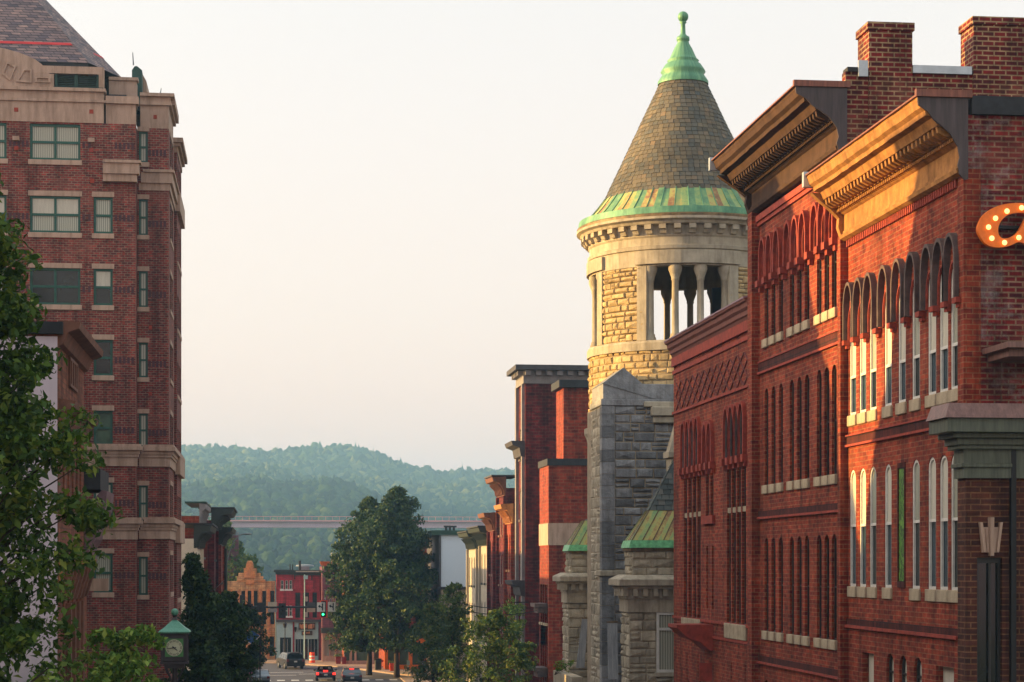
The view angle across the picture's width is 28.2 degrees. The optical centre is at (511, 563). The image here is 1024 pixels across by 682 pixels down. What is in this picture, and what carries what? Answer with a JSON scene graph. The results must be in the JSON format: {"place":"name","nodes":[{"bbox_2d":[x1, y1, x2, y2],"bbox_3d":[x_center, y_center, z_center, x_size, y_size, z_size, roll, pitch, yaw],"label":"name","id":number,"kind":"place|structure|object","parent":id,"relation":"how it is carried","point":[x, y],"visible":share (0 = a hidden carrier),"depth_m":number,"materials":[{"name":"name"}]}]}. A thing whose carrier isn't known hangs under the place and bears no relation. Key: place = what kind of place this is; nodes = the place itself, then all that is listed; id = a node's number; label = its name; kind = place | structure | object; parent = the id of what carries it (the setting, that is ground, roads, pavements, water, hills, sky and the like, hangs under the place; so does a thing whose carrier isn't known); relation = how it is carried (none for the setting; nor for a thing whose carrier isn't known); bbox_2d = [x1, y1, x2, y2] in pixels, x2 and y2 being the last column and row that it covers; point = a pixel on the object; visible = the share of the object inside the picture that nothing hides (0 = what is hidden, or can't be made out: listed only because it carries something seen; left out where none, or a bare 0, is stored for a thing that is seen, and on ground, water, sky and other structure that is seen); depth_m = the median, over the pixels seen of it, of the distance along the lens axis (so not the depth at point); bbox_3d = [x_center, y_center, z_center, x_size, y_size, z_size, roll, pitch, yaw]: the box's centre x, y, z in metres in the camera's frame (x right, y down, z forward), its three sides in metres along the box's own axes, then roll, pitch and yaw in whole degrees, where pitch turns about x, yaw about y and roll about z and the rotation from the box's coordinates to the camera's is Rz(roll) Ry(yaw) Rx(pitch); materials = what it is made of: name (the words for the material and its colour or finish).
{"place":"outdoors","nodes":[
{"label":"outdoors","id":0,"kind":"place"},
{"bbox_2d":[181,501,210,573],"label":"shop house","id":1,"kind":"structure","parent":0,"point":[204,507],"depth_m":144.62,"materials":[{"name":"brick"}]},
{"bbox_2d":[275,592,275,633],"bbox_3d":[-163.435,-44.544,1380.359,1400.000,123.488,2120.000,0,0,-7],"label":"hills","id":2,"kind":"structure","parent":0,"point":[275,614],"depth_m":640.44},
{"bbox_2d":[207,516,484,527],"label":"bridge","id":3,"kind":"structure","parent":2,"relation":"on","point":[256,523],"depth_m":594.02,"materials":[{"name":"concrete"}]},
{"bbox_2d":[181,442,514,591],"bbox_3d":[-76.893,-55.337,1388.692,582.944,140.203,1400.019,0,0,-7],"label":"hill forest","id":4,"kind":"object","parent":2,"relation":"on","point":[317,479],"visible":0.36,"depth_m":1496.89,"materials":[{"name":"green plant"}]},
{"bbox_2d":[274,561,320,659],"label":"red shop building","id":5,"kind":"structure","parent":0,"point":[290,587],"depth_m":234.73,"materials":[{"name":"pink brick"}]},
{"bbox_2d":[270,643,402,681],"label":"road","id":6,"kind":"structure","parent":0,"point":[286,679],"depth_m":197.84,"materials":[{"name":"grey asphalt"}]},
{"bbox_2d":[313,666,336,680],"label":"convertible car","id":7,"kind":"object","parent":6,"relation":"on","point":[325,672],"visible":1,"depth_m":195.30,"materials":[{"name":"red paint"}]},
{"bbox_2d":[341,668,361,681],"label":"saloon car","id":8,"kind":"object","parent":6,"relation":"on","point":[351,674],"visible":1,"depth_m":187.21,"materials":[{"name":"grey paint"}]},
{"bbox_2d":[264,655,429,676],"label":"pavement","id":9,"kind":"structure","parent":0,"point":[341,665],"depth_m":222.09,"materials":[{"name":"concrete"}]},
{"bbox_2d":[209,519,249,580],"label":"background tree","id":10,"kind":"object","parent":9,"relation":"on","point":[237,557],"visible":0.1,"depth_m":258.82,"materials":[{"name":"green plant"}]},
{"bbox_2d":[225,539,246,580],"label":"background tree","id":11,"kind":"object","parent":9,"relation":"on","point":[231,567],"visible":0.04,"depth_m":248.98,"materials":[{"name":"green plant"}]},
{"bbox_2d":[227,561,274,658],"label":"tan facade building","id":12,"kind":"structure","parent":9,"relation":"on","point":[251,585],"depth_m":236.18,"materials":[{"name":"brick"}]},
{"bbox_2d":[319,553,352,661],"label":"mauve building","id":13,"kind":"structure","parent":9,"relation":"on","point":[327,654],"depth_m":231.17,"materials":[{"name":"brick"}]},
{"bbox_2d":[342,574,377,663],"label":"brick building","id":14,"kind":"structure","parent":9,"relation":"on","point":[357,657],"depth_m":225.76,"materials":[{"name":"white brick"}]},
{"bbox_2d":[378,542,426,668],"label":"brick building","id":15,"kind":"structure","parent":9,"relation":"on","point":[386,657],"depth_m":214.42,"materials":[{"name":"red brick"}]},
{"bbox_2d":[426,526,466,677],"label":"metal clad building","id":16,"kind":"structure","parent":9,"relation":"on","point":[448,549],"depth_m":196.80,"materials":[{"name":"grey metal"}]},
{"bbox_2d":[261,663,464,679],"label":"cross street","id":17,"kind":"structure","parent":0,"point":[305,671],"depth_m":210.52,"materials":[{"name":"grey asphalt"}]},
{"bbox_2d":[276,652,304,668],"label":"sport utility car","id":18,"kind":"object","parent":17,"relation":"on","point":[286,659],"visible":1,"depth_m":217.09,"materials":[{"name":"black paint"}]},
{"bbox_2d":[320,495,408,674],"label":"maple tree","id":19,"kind":"object","parent":17,"relation":"on","point":[344,560],"visible":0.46,"depth_m":202.57,"materials":[{"name":"green plant"}]},
{"bbox_2d":[342,485,438,677],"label":"maple tree","id":20,"kind":"object","parent":17,"relation":"on","point":[396,597],"visible":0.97,"depth_m":197.28,"materials":[{"name":"green plant"}]},
{"bbox_2d":[400,677,449,681],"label":"pavement","id":21,"kind":"structure","parent":0,"point":[407,679],"depth_m":195.37,"materials":[{"name":"concrete"}]},
{"bbox_2d":[399,602,470,681],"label":"street tree","id":22,"kind":"object","parent":21,"relation":"on","point":[419,672],"visible":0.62,"depth_m":164.60,"materials":[{"name":"green plant"}]},
{"bbox_2d":[422,581,483,677],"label":"street tree","id":23,"kind":"object","parent":21,"relation":"on","point":[452,629],"visible":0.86,"depth_m":150.16,"materials":[{"name":"green plant"}]},
{"bbox_2d":[437,607,527,681],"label":"street tree","id":24,"kind":"object","parent":21,"relation":"on","point":[497,643],"visible":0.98,"depth_m":124.27,"materials":[{"name":"green plant"}]},
{"bbox_2d":[502,639,539,681],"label":"street tree","id":25,"kind":"object","parent":21,"relation":"on","point":[522,653],"visible":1,"depth_m":118.62,"materials":[{"name":"green plant"}]},
{"bbox_2d":[502,597,528,629],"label":"hanging plant","id":26,"kind":"object","parent":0,"point":[509,608],"visible":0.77,"depth_m":147.13,"materials":[{"name":"green plant"}]},
{"bbox_2d":[47,0,1023,470],"label":"sky","id":27,"kind":"structure","parent":0,"point":[385,202],"materials":[{"name":"white"}]},
{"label":"left pavement","id":28,"kind":"structure","parent":0,"visible":0},
{"bbox_2d":[0,173,125,681],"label":"leafy tree","id":29,"kind":"object","parent":28,"relation":"on","point":[23,421],"visible":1,"depth_m":29.00,"materials":[{"name":"green plant"}]},
{"bbox_2d":[26,623,167,681],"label":"young tree","id":30,"kind":"object","parent":28,"relation":"on","point":[115,660],"visible":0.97,"depth_m":42.05,"materials":[{"name":"green plant"}]},
{"bbox_2d":[158,608,190,681],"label":"street clock","id":31,"kind":"object","parent":28,"relation":"on","point":[175,651],"visible":0.97,"depth_m":58.91,"materials":[{"name":"green metal"}]},
{"bbox_2d":[160,552,233,681],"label":"columnar tree","id":32,"kind":"object","parent":28,"relation":"on","point":[201,612],"visible":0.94,"depth_m":82.76,"materials":[{"name":"green plant"}]},
{"bbox_2d":[199,589,262,681],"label":"columnar tree","id":33,"kind":"object","parent":28,"relation":"on","point":[232,633],"visible":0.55,"depth_m":90.45,"materials":[{"name":"green plant"}]},
{"bbox_2d":[240,608,277,681],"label":"street tree","id":34,"kind":"object","parent":28,"relation":"on","point":[255,617],"visible":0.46,"depth_m":174.18,"materials":[{"name":"green plant"}]},
{"bbox_3d":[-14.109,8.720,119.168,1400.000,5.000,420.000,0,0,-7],"label":"ground","id":35,"kind":"structure","parent":0,"visible":0},
{"bbox_2d":[0,320,102,681],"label":"brick building","id":36,"kind":"structure","parent":35,"relation":"on","point":[78,345],"depth_m":43.32,"materials":[{"name":"red brick"}]},
{"bbox_2d":[0,0,187,681],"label":"brick tower","id":37,"kind":"structure","parent":35,"relation":"on","point":[90,189],"depth_m":104.40,"materials":[{"name":"red brick"}]},
{"bbox_2d":[0,123,7,163],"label":"window","id":38,"kind":"structure","parent":37,"relation":"in","point":[3,126],"depth_m":103.78,"materials":[{"name":"white glass"}]},
{"bbox_2d":[28,124,81,165],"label":"window","id":39,"kind":"structure","parent":37,"relation":"in","point":[50,144],"depth_m":104.09,"materials":[{"name":"white glass"}]},
{"bbox_2d":[28,190,81,237],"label":"window","id":40,"kind":"structure","parent":37,"relation":"in","point":[53,214],"depth_m":104.06,"materials":[{"name":"white glass"}]},
{"bbox_2d":[28,262,81,309],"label":"window","id":41,"kind":"structure","parent":37,"relation":"in","point":[57,284],"depth_m":104.09,"materials":[{"name":"grey glass"}]},
{"bbox_2d":[92,192,113,238],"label":"window","id":42,"kind":"structure","parent":37,"relation":"in","point":[103,201],"depth_m":104.39,"materials":[{"name":"white glass"}]},
{"bbox_2d":[92,263,113,310],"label":"window","id":43,"kind":"structure","parent":37,"relation":"in","point":[103,273],"depth_m":104.39,"materials":[{"name":"grey glass"}]},
{"bbox_2d":[92,334,113,380],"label":"window","id":44,"kind":"structure","parent":37,"relation":"in","point":[103,366],"depth_m":104.39,"materials":[{"name":"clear glass"}]},
{"bbox_2d":[92,405,113,443],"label":"window","id":45,"kind":"structure","parent":37,"relation":"in","point":[104,434],"depth_m":104.39,"materials":[{"name":"green glass"}]},
{"bbox_2d":[92,548,113,597],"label":"window","id":46,"kind":"structure","parent":37,"relation":"in","point":[107,563],"depth_m":104.39,"materials":[{"name":"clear glass"}]},
{"bbox_2d":[137,126,148,166],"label":"window","id":47,"kind":"structure","parent":37,"relation":"in","point":[143,131],"depth_m":105.98,"materials":[{"name":"clear glass"}]},
{"bbox_2d":[137,194,148,239],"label":"window","id":48,"kind":"structure","parent":37,"relation":"in","point":[143,204],"depth_m":105.98,"materials":[{"name":"clear glass"}]},
{"bbox_2d":[137,266,148,311],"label":"window","id":49,"kind":"structure","parent":37,"relation":"in","point":[143,270],"depth_m":105.98,"materials":[{"name":"clear glass"}]},
{"bbox_2d":[137,338,148,381],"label":"window","id":50,"kind":"structure","parent":37,"relation":"in","point":[143,342],"depth_m":105.98,"materials":[{"name":"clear glass"}]},
{"bbox_2d":[137,409,148,451],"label":"window","id":51,"kind":"structure","parent":37,"relation":"in","point":[143,418],"depth_m":106.00,"materials":[{"name":"grey glass"}]},
{"bbox_2d":[137,481,148,525],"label":"window","id":52,"kind":"structure","parent":37,"relation":"in","point":[143,489],"depth_m":106.01,"materials":[{"name":"grey glass"}]},
{"bbox_2d":[137,552,148,599],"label":"window","id":53,"kind":"structure","parent":37,"relation":"in","point":[143,556],"depth_m":105.98,"materials":[{"name":"grey glass"}]},
{"bbox_2d":[84,469,113,680],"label":"brick building","id":54,"kind":"structure","parent":35,"relation":"on","point":[99,483],"depth_m":48.90,"materials":[{"name":"red brick"}]},
{"bbox_2d":[181,523,217,670],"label":"shop house","id":55,"kind":"structure","parent":35,"relation":"on","point":[203,532],"depth_m":131.54,"materials":[{"name":"red brick"}]},
{"bbox_2d":[198,507,237,592],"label":"shop house","id":56,"kind":"structure","parent":35,"relation":"on","point":[221,517],"depth_m":156.71,"materials":[{"name":"black brick"}]},
{"bbox_2d":[219,527,235,594],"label":"shop house","id":57,"kind":"structure","parent":35,"relation":"on","point":[226,534],"depth_m":170.75,"materials":[{"name":"brick"}]},
{"bbox_2d":[457,531,478,681],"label":"shop house","id":58,"kind":"structure","parent":35,"relation":"on","point":[469,542],"depth_m":183.93,"materials":[{"name":"beige metal"}]},
{"bbox_2d":[466,525,487,681],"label":"shop house","id":59,"kind":"structure","parent":35,"relation":"on","point":[479,533],"depth_m":176.44,"materials":[{"name":"beige metal"}]},
{"bbox_2d":[477,512,495,666],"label":"shop house","id":60,"kind":"structure","parent":35,"relation":"on","point":[489,520],"depth_m":166.92,"materials":[{"name":"red brick"}]},
{"bbox_2d":[484,475,514,681],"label":"shop house","id":61,"kind":"structure","parent":35,"relation":"on","point":[502,492],"depth_m":161.82,"materials":[{"name":"red brick"}]},
{"bbox_2d":[494,503,514,681],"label":"shop house","id":62,"kind":"structure","parent":35,"relation":"on","point":[506,513],"depth_m":154.94,"materials":[{"name":"brick"}]},
{"bbox_2d":[505,364,588,681],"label":"brick building","id":63,"kind":"structure","parent":35,"relation":"on","point":[532,445],"depth_m":149.26,"materials":[{"name":"red brick"}]},
{"bbox_2d":[530,380,589,681],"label":"brick building","id":64,"kind":"structure","parent":35,"relation":"on","point":[563,494],"depth_m":136.91,"materials":[{"name":"red brick"}]},
{"bbox_2d":[552,11,747,681],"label":"stone turret building","id":65,"kind":"structure","parent":35,"relation":"on","point":[668,217],"depth_m":90.60,"materials":[{"name":"beige stone"}]},
{"bbox_2d":[576,617,586,667],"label":"window","id":66,"kind":"structure","parent":65,"relation":"attached to","point":[580,662],"depth_m":103.63,"materials":[{"name":"grey glass"}]},
{"bbox_2d":[607,621,617,678],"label":"window","id":67,"kind":"structure","parent":65,"relation":"attached to","point":[612,635],"depth_m":86.61,"materials":[{"name":"grey glass"}]},
{"bbox_2d":[655,612,673,676],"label":"window","id":68,"kind":"structure","parent":65,"relation":"in","point":[664,635],"depth_m":84.56,"materials":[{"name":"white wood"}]},
{"bbox_2d":[664,295,747,681],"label":"brick building","id":69,"kind":"structure","parent":35,"relation":"on","point":[709,364],"depth_m":74.21,"materials":[{"name":"red brick"}]},
{"bbox_2d":[729,469,730,621],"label":"window","id":70,"kind":"structure","parent":69,"relation":"in","point":[729,469],"depth_m":72.01,"materials":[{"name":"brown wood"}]},
{"bbox_2d":[734,468,735,622],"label":"window","id":71,"kind":"structure","parent":69,"relation":"in","point":[734,468],"depth_m":71.24,"materials":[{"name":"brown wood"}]},
{"bbox_2d":[739,467,740,623],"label":"window","id":72,"kind":"structure","parent":69,"relation":"in","point":[739,467],"depth_m":70.48,"materials":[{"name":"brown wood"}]},
{"bbox_2d":[709,60,972,681],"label":"brick building","id":73,"kind":"structure","parent":35,"relation":"on","point":[769,155],"depth_m":62.38,"materials":[{"name":"red brick"}]},
{"bbox_2d":[776,386,783,491],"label":"window","id":74,"kind":"structure","parent":73,"relation":"in","point":[779,486],"depth_m":64.63,"materials":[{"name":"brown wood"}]},
{"bbox_2d":[776,540,783,641],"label":"window","id":75,"kind":"structure","parent":73,"relation":"in","point":[779,636],"depth_m":64.63,"materials":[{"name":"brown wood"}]},
{"bbox_2d":[786,383,793,490],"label":"window","id":76,"kind":"structure","parent":73,"relation":"in","point":[790,484],"depth_m":63.29,"materials":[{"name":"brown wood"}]},
{"bbox_2d":[786,540,793,643],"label":"window","id":77,"kind":"structure","parent":73,"relation":"in","point":[789,637],"depth_m":63.29,"materials":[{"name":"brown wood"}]},
{"bbox_2d":[801,265,809,330],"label":"window","id":78,"kind":"structure","parent":73,"relation":"in","point":[805,325],"depth_m":61.49,"materials":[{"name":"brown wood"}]},
{"bbox_2d":[801,376,809,488],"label":"window","id":79,"kind":"structure","parent":73,"relation":"in","point":[805,483],"depth_m":61.49,"materials":[{"name":"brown wood"}]},
{"bbox_2d":[801,538,809,645],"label":"window","id":80,"kind":"structure","parent":73,"relation":"in","point":[805,640],"depth_m":61.49,"materials":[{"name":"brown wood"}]},
{"bbox_2d":[821,369,828,485],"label":"window","id":81,"kind":"structure","parent":73,"relation":"in","point":[824,479],"depth_m":59.32,"materials":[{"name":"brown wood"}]},
{"bbox_2d":[821,537,829,648],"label":"window","id":82,"kind":"structure","parent":73,"relation":"in","point":[824,642],"depth_m":59.32,"materials":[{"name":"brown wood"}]},
{"bbox_2d":[828,251,836,318],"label":"window","id":83,"kind":"structure","parent":73,"relation":"in","point":[832,313],"depth_m":58.53,"materials":[{"name":"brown wood"}]},
{"bbox_2d":[828,367,836,484],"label":"window","id":84,"kind":"structure","parent":73,"relation":"in","point":[832,479],"depth_m":58.53,"materials":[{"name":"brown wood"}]},
{"bbox_2d":[828,536,836,649],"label":"window","id":85,"kind":"structure","parent":73,"relation":"in","point":[832,644],"depth_m":58.53,"materials":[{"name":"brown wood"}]},
{"bbox_2d":[856,21,914,128],"bbox_3d":[10.557,-13.242,57.792,1.352,3.884,1.200,0,0,-7],"label":"chimney","id":86,"kind":"object","parent":73,"relation":"on","point":[885,49],"visible":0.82,"depth_m":57.24,"materials":[{"name":"brick"}]},
{"bbox_2d":[958,16,1023,96],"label":"chimney","id":87,"kind":"object","parent":73,"relation":"on","point":[992,51],"visible":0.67,"depth_m":57.62,"materials":[{"name":"brick"}]},
{"bbox_2d":[802,89,1023,681],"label":"brick building","id":88,"kind":"structure","parent":35,"relation":"on","point":[911,191],"depth_m":50.87,"materials":[{"name":"red brick"}]},
{"bbox_2d":[847,319,856,426],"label":"window","id":89,"kind":"structure","parent":88,"relation":"in","point":[852,419],"depth_m":56.67,"materials":[{"name":"white wood"}]},
{"bbox_2d":[847,470,856,596],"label":"window","id":90,"kind":"structure","parent":88,"relation":"in","point":[852,589],"depth_m":56.67,"materials":[{"name":"white wood"}]},
{"bbox_2d":[857,339,866,424],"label":"window","id":91,"kind":"structure","parent":88,"relation":"in","point":[862,416],"depth_m":55.70,"materials":[{"name":"white wood"}]},
{"bbox_2d":[857,468,866,597],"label":"window","id":92,"kind":"structure","parent":88,"relation":"in","point":[862,589],"depth_m":55.71,"materials":[{"name":"white wood"}]},
{"bbox_2d":[867,309,876,421],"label":"window","id":93,"kind":"structure","parent":88,"relation":"in","point":[872,413],"depth_m":54.78,"materials":[{"name":"white wood"}]},
{"bbox_2d":[867,467,876,597],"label":"window","id":94,"kind":"structure","parent":88,"relation":"in","point":[872,590],"depth_m":54.78,"materials":[{"name":"white wood"}]},
{"bbox_2d":[882,464,891,598],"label":"window","id":95,"kind":"structure","parent":88,"relation":"in","point":[887,590],"depth_m":53.42,"materials":[{"name":"white wood"}]},
{"bbox_2d":[882,302,892,418],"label":"window","id":96,"kind":"structure","parent":88,"relation":"in","point":[887,411],"depth_m":53.42,"materials":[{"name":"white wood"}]},
{"bbox_2d":[895,295,906,414],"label":"window","id":97,"kind":"structure","parent":88,"relation":"in","point":[901,407],"depth_m":52.24,"materials":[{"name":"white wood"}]},
{"bbox_2d":[909,288,920,411],"bbox_3d":[10.109,-5.437,50.951,0.180,3.243,0.780,0,0,-7],"label":"window","id":98,"kind":"structure","parent":88,"relation":"in","point":[914,404],"depth_m":51.10,"materials":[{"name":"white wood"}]},
{"bbox_2d":[909,460,920,600],"bbox_3d":[10.109,-0.844,50.951,0.180,3.521,0.760,0,0,-7],"label":"window","id":99,"kind":"structure","parent":88,"relation":"in","point":[915,592],"depth_m":51.10,"materials":[{"name":"white wood"}]},
{"bbox_2d":[925,281,936,407],"bbox_3d":[10.256,-5.437,49.713,0.180,3.243,0.780,0,0,-7],"label":"window","id":100,"kind":"structure","parent":88,"relation":"in","point":[930,400],"depth_m":49.87,"materials":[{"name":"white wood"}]},
{"bbox_2d":[925,457,936,601],"bbox_3d":[10.256,-0.844,49.713,0.180,3.521,0.760,0,0,-7],"label":"window","id":101,"kind":"structure","parent":88,"relation":"in","point":[930,594],"depth_m":49.87,"materials":[{"name":"white wood"}]},
{"bbox_2d":[936,274,947,405],"bbox_3d":[10.359,-5.437,48.845,0.180,3.243,0.780,0,0,-7],"label":"window","id":102,"kind":"structure","parent":88,"relation":"in","point":[941,397],"depth_m":49.04,"materials":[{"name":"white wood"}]},
{"bbox_2d":[936,455,947,602],"bbox_3d":[10.359,-0.844,48.845,0.180,3.521,0.760,0,0,-7],"label":"window","id":103,"kind":"structure","parent":88,"relation":"in","point":[941,595],"depth_m":49.04,"materials":[{"name":"white wood"}]},
{"bbox_2d":[947,270,957,402],"bbox_3d":[10.454,-5.437,48.041,0.180,3.243,0.780,0,0,-7],"label":"window","id":104,"kind":"structure","parent":88,"relation":"in","point":[952,395],"depth_m":48.27,"materials":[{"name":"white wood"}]},
{"bbox_2d":[947,456,957,602],"bbox_3d":[10.454,-0.844,48.041,0.180,3.521,0.760,0,0,-7],"label":"window","id":105,"kind":"structure","parent":88,"relation":"in","point":[952,595],"depth_m":48.25,"materials":[{"name":"white wood"}]},
{"bbox_2d":[976,203,1023,247],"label":"letter sign","id":106,"kind":"object","parent":88,"relation":"attached to","point":[988,226],"visible":1,"depth_m":46.96,"materials":[{"name":"orange metal"}]},
{"bbox_2d":[982,341,1023,362],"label":"wall canopy","id":107,"kind":"object","parent":88,"relation":"attached to","point":[1010,351],"visible":1,"depth_m":46.26,"materials":[{"name":"stone"}]},
{"bbox_2d":[926,403,1023,681],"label":"corner building","id":108,"kind":"structure","parent":35,"relation":"on","point":[984,442],"depth_m":46.68,"materials":[{"name":"brick"}]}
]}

